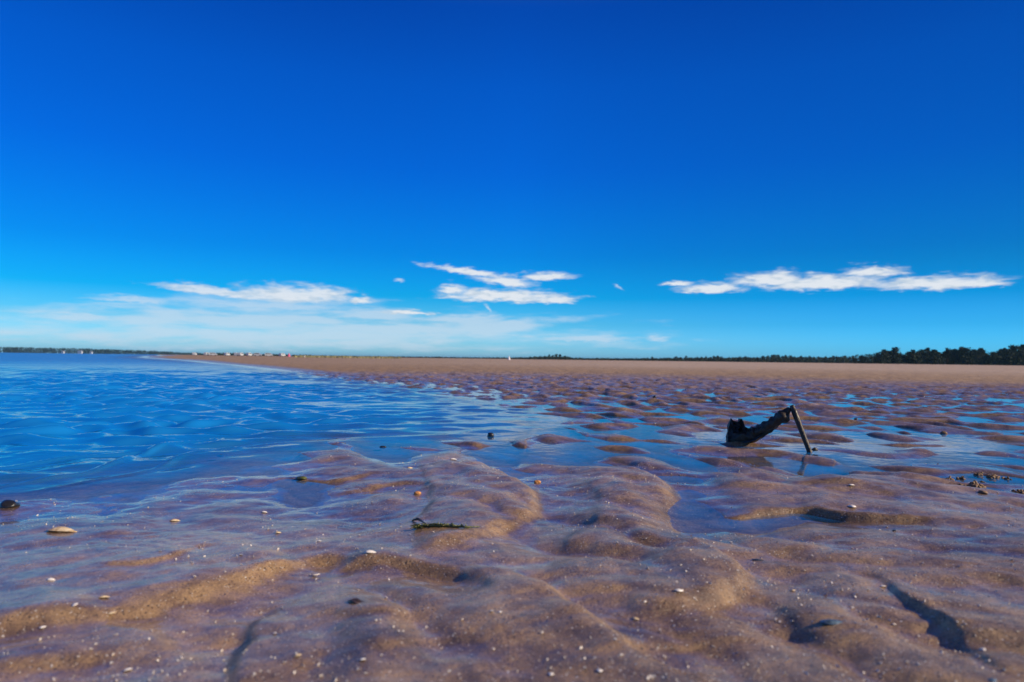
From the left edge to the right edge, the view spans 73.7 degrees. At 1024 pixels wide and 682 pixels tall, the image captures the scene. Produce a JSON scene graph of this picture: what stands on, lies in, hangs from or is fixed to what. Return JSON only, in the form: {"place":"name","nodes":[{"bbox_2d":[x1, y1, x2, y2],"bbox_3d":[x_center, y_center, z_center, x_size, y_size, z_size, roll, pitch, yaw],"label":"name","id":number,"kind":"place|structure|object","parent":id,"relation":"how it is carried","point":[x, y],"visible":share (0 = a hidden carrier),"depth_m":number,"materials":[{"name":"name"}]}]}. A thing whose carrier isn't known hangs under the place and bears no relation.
{"place":"outdoors","nodes":[
{"label":"outdoors","id":0,"kind":"place"},
{"bbox_2d":[294,355,400,358],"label":"dune grass","id":1,"kind":"structure","parent":0,"point":[326,356],"depth_m":159.08,"materials":[{"name":"plant"}]},
{"bbox_2d":[0,355,1023,681],"bbox_3d":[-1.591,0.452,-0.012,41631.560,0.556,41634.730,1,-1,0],"label":"sand","id":2,"kind":"structure","parent":0,"point":[526,585],"depth_m":1.17,"materials":[{"name":"brown sand"}]},
{"bbox_2d":[0,499,19,507],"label":"pebble","id":3,"kind":"object","parent":2,"relation":"on","point":[8,503],"visible":0.86,"depth_m":1.52,"materials":[{"name":"black stone"}]},
{"bbox_2d":[46,526,76,531],"bbox_3d":[-0.854,0.357,1.299,0.062,0.009,0.027,1,-13,9],"label":"shell","id":4,"kind":"object","parent":2,"relation":"on","point":[62,529],"visible":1,"depth_m":1.29},
{"bbox_2d":[0,347,200,354],"bbox_3d":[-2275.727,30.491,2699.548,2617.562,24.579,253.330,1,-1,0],"label":"shore","id":5,"kind":"structure","parent":2,"relation":"on","point":[44,350],"depth_m":2643.78,"materials":[{"name":"green plant"}]},
{"bbox_2d":[296,476,306,479],"bbox_3d":[-0.596,0.388,1.936,0.032,0.010,0.024,0,-2,19],"label":"pebble","id":6,"kind":"object","parent":2,"relation":"on","point":[301,477],"visible":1,"depth_m":1.93,"materials":[{"name":"brown stone"}]},
{"bbox_2d":[348,598,363,603],"bbox_3d":[-0.196,0.329,0.861,0.027,0.004,0.011,-1,-2,40],"label":"dead leaf","id":7,"kind":"object","parent":2,"relation":"on","point":[355,600],"visible":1,"depth_m":0.86,"materials":[{"name":"brown plant"}]},
{"bbox_2d":[412,517,425,523],"bbox_3d":[-0.180,0.357,1.347,0.011,0.014,0.081,1,-2,-27],"label":"twig","id":8,"kind":"object","parent":2,"relation":"on","point":[418,519],"visible":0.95,"depth_m":1.36,"materials":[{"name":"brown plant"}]},
{"bbox_2d":[410,522,479,528],"bbox_3d":[-0.126,0.346,1.274,0.131,0.015,0.024,1,-2,6],"label":"seaweed","id":9,"kind":"object","parent":2,"relation":"on","point":[417,526],"visible":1,"depth_m":1.27,"materials":[{"name":"plant"}]},
{"bbox_2d":[1,423,1023,681],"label":"shell grit","id":10,"kind":"object","parent":2,"relation":"on","point":[643,601],"visible":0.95,"depth_m":0.84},
{"bbox_2d":[199,352,991,364],"bbox_3d":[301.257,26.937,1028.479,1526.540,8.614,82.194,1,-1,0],"label":"distant wood","id":11,"kind":"object","parent":2,"relation":"on","point":[231,354],"visible":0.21,"depth_m":1011.63,"materials":[{"name":"green plant"}]},
{"bbox_2d":[511,352,991,364],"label":"scrub wood","id":12,"kind":"object","parent":2,"relation":"on","point":[795,359],"visible":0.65,"depth_m":567.62,"materials":[{"name":"green plant"}]},
{"bbox_2d":[819,619,842,624],"bbox_3d":[0.377,0.328,0.798,0.034,0.004,0.016,2,-7,7],"label":"mussel shell","id":13,"kind":"object","parent":2,"relation":"on","point":[830,621],"visible":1,"depth_m":0.79},
{"bbox_2d":[873,352,881,362],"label":"pine tree","id":14,"kind":"object","parent":2,"relation":"on","point":[877,354],"visible":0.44,"depth_m":428.90,"materials":[{"name":"green plant"}]},
{"bbox_2d":[878,356,885,363],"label":"pine tree","id":15,"kind":"object","parent":2,"relation":"on","point":[881,358],"visible":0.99,"depth_m":405.90,"materials":[{"name":"green plant"}]},
{"bbox_2d":[876,351,892,363],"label":"pine tree","id":16,"kind":"object","parent":2,"relation":"on","point":[885,355],"visible":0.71,"depth_m":420.18,"materials":[{"name":"green plant"}]},
{"bbox_2d":[886,352,901,363],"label":"pine tree","id":17,"kind":"object","parent":2,"relation":"on","point":[893,357],"visible":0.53,"depth_m":423.74,"materials":[{"name":"green plant"}]},
{"bbox_2d":[887,347,905,363],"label":"pine tree","id":18,"kind":"object","parent":2,"relation":"on","point":[896,349],"visible":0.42,"depth_m":426.09,"materials":[{"name":"green plant"}]},
{"bbox_2d":[893,353,900,363],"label":"pine tree","id":19,"kind":"object","parent":2,"relation":"on","point":[898,360],"visible":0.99,"depth_m":407.88,"materials":[{"name":"green plant"}]},
{"bbox_2d":[905,349,921,363],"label":"pine tree","id":20,"kind":"object","parent":2,"relation":"on","point":[910,358],"visible":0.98,"depth_m":423.18,"materials":[{"name":"green plant"}]},
{"bbox_2d":[911,353,923,363],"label":"pine tree","id":21,"kind":"object","parent":2,"relation":"on","point":[918,356],"visible":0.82,"depth_m":423.26,"materials":[{"name":"green plant"}]},
{"bbox_2d":[916,349,924,363],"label":"pine tree","id":22,"kind":"object","parent":2,"relation":"on","point":[921,350],"visible":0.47,"depth_m":427.53,"materials":[{"name":"green plant"}]},
{"bbox_2d":[919,353,932,363],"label":"pine tree","id":23,"kind":"object","parent":2,"relation":"on","point":[925,359],"visible":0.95,"depth_m":408.29,"materials":[{"name":"green plant"}]},
{"bbox_2d":[924,347,931,363],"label":"pine tree","id":24,"kind":"object","parent":2,"relation":"on","point":[927,350],"visible":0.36,"depth_m":435.56,"materials":[{"name":"green plant"}]},
{"bbox_2d":[927,349,938,363],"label":"pine tree","id":25,"kind":"object","parent":2,"relation":"on","point":[932,351],"visible":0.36,"depth_m":425.49,"materials":[{"name":"green plant"}]},
{"bbox_2d":[929,352,946,363],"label":"pine tree","id":26,"kind":"object","parent":2,"relation":"on","point":[938,355],"visible":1,"depth_m":406.10,"materials":[{"name":"green plant"}]},
{"bbox_2d":[942,348,952,364],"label":"pine tree","id":27,"kind":"object","parent":2,"relation":"on","point":[947,353],"visible":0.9,"depth_m":433.21,"materials":[{"name":"green plant"}]},
{"bbox_2d":[950,349,962,363],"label":"pine tree","id":28,"kind":"object","parent":2,"relation":"on","point":[953,352],"visible":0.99,"depth_m":423.92,"materials":[{"name":"green plant"}]},
{"bbox_2d":[954,347,970,364],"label":"pine tree","id":29,"kind":"object","parent":2,"relation":"on","point":[960,351],"visible":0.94,"depth_m":421.51,"materials":[{"name":"green plant"}]},
{"bbox_2d":[960,347,976,364],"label":"pine tree","id":30,"kind":"object","parent":2,"relation":"on","point":[969,356],"visible":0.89,"depth_m":418.78,"materials":[{"name":"green plant"}]},
{"bbox_2d":[966,480,985,487],"bbox_3d":[1.337,0.414,1.965,0.051,0.026,0.039,1,-2,-19],"label":"worm cast","id":31,"kind":"object","parent":2,"relation":"on","point":[974,483],"visible":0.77,"depth_m":1.96,"materials":[{"name":"brown sand"}]},
{"bbox_2d":[971,351,986,364],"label":"pine tree","id":32,"kind":"object","parent":2,"relation":"on","point":[976,359],"visible":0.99,"depth_m":410.44,"materials":[{"name":"green plant"}]},
{"bbox_2d":[977,348,985,363],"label":"pine tree","id":33,"kind":"object","parent":2,"relation":"on","point":[981,350],"visible":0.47,"depth_m":429.68,"materials":[{"name":"green plant"}]},
{"bbox_2d":[978,490,987,493],"bbox_3d":[1.250,0.402,1.811,0.023,0.011,0.022,1,-2,-12],"label":"pebble","id":34,"kind":"object","parent":2,"relation":"on","point":[982,492],"visible":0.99,"depth_m":1.80,"materials":[{"name":"brown stone"}]},
{"bbox_2d":[983,354,989,364],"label":"pine tree","id":35,"kind":"object","parent":2,"relation":"on","point":[986,355],"visible":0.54,"depth_m":433.94,"materials":[{"name":"green plant"}]},
{"bbox_2d":[987,354,999,364],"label":"pine tree","id":36,"kind":"object","parent":2,"relation":"on","point":[992,357],"visible":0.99,"depth_m":407.64,"materials":[{"name":"green plant"}]},
{"bbox_2d":[987,351,1002,363],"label":"pine tree","id":37,"kind":"object","parent":2,"relation":"on","point":[994,353],"visible":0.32,"depth_m":428.04,"materials":[{"name":"green plant"}]},
{"bbox_2d":[994,355,1003,364],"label":"pine tree","id":38,"kind":"object","parent":2,"relation":"on","point":[998,357],"visible":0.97,"depth_m":409.19,"materials":[{"name":"green plant"}]},
{"bbox_2d":[993,350,1005,363],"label":"pine tree","id":39,"kind":"object","parent":2,"relation":"on","point":[999,352],"visible":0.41,"depth_m":426.90,"materials":[{"name":"green plant"}]},
{"bbox_2d":[999,349,1017,364],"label":"pine tree","id":40,"kind":"object","parent":2,"relation":"on","point":[1008,358],"visible":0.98,"depth_m":412.30,"materials":[{"name":"green plant"}]},
{"bbox_2d":[1002,345,1019,364],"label":"pine tree","id":41,"kind":"object","parent":2,"relation":"on","point":[1013,348],"visible":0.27,"depth_m":427.80,"materials":[{"name":"green plant"}]},
{"bbox_2d":[1011,489,1023,493],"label":"worm cast","id":42,"kind":"object","parent":2,"relation":"on","point":[1021,491],"visible":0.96,"depth_m":1.87,"materials":[{"name":"sand"}]},
{"bbox_2d":[1012,349,1023,365],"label":"pine tree","id":43,"kind":"object","parent":2,"relation":"on","point":[1020,354],"visible":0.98,"depth_m":405.19,"materials":[{"name":"green plant"}]},
{"bbox_2d":[0,353,1023,489],"bbox_3d":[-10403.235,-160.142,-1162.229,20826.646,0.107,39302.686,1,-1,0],"label":"water","id":44,"kind":"structure","parent":0,"point":[72,415],"depth_m":4.03,"materials":[{"name":"blue liquid"}]},
{"bbox_2d":[726,405,817,455],"bbox_3d":[1.062,0.368,2.792,0.376,0.223,0.080,-1,-2,42],"label":"driftwood","id":45,"kind":"object","parent":44,"relation":"in","point":[738,431],"visible":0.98,"depth_m":2.79,"materials":[{"name":"brown wood"}]},
{"bbox_2d":[973,471,988,477],"bbox_3d":[1.486,0.423,2.165,0.045,0.021,0.030,1,-1,0],"label":"worm cast","id":46,"kind":"object","parent":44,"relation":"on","point":[980,474],"visible":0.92,"depth_m":2.16,"materials":[{"name":"brown sand"}]},
{"bbox_2d":[986,474,1003,480],"bbox_3d":[1.499,0.423,2.117,0.054,0.019,0.033,1,-2,-11],"label":"worm cast","id":47,"kind":"object","parent":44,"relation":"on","point":[991,477],"visible":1,"depth_m":2.11,"materials":[{"name":"brown sand"}]},
{"bbox_2d":[1003,476,1011,481],"bbox_3d":[1.517,0.423,2.092,0.019,0.016,0.021,1,-1,0],"label":"worm cast","id":48,"kind":"object","parent":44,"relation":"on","point":[1007,479],"visible":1,"depth_m":2.09,"materials":[{"name":"brown sand"}]},
{"bbox_2d":[0,0,1023,359],"label":"sky","id":49,"kind":"structure","parent":0,"point":[599,179],"materials":[{"name":"blue"}]}
]}

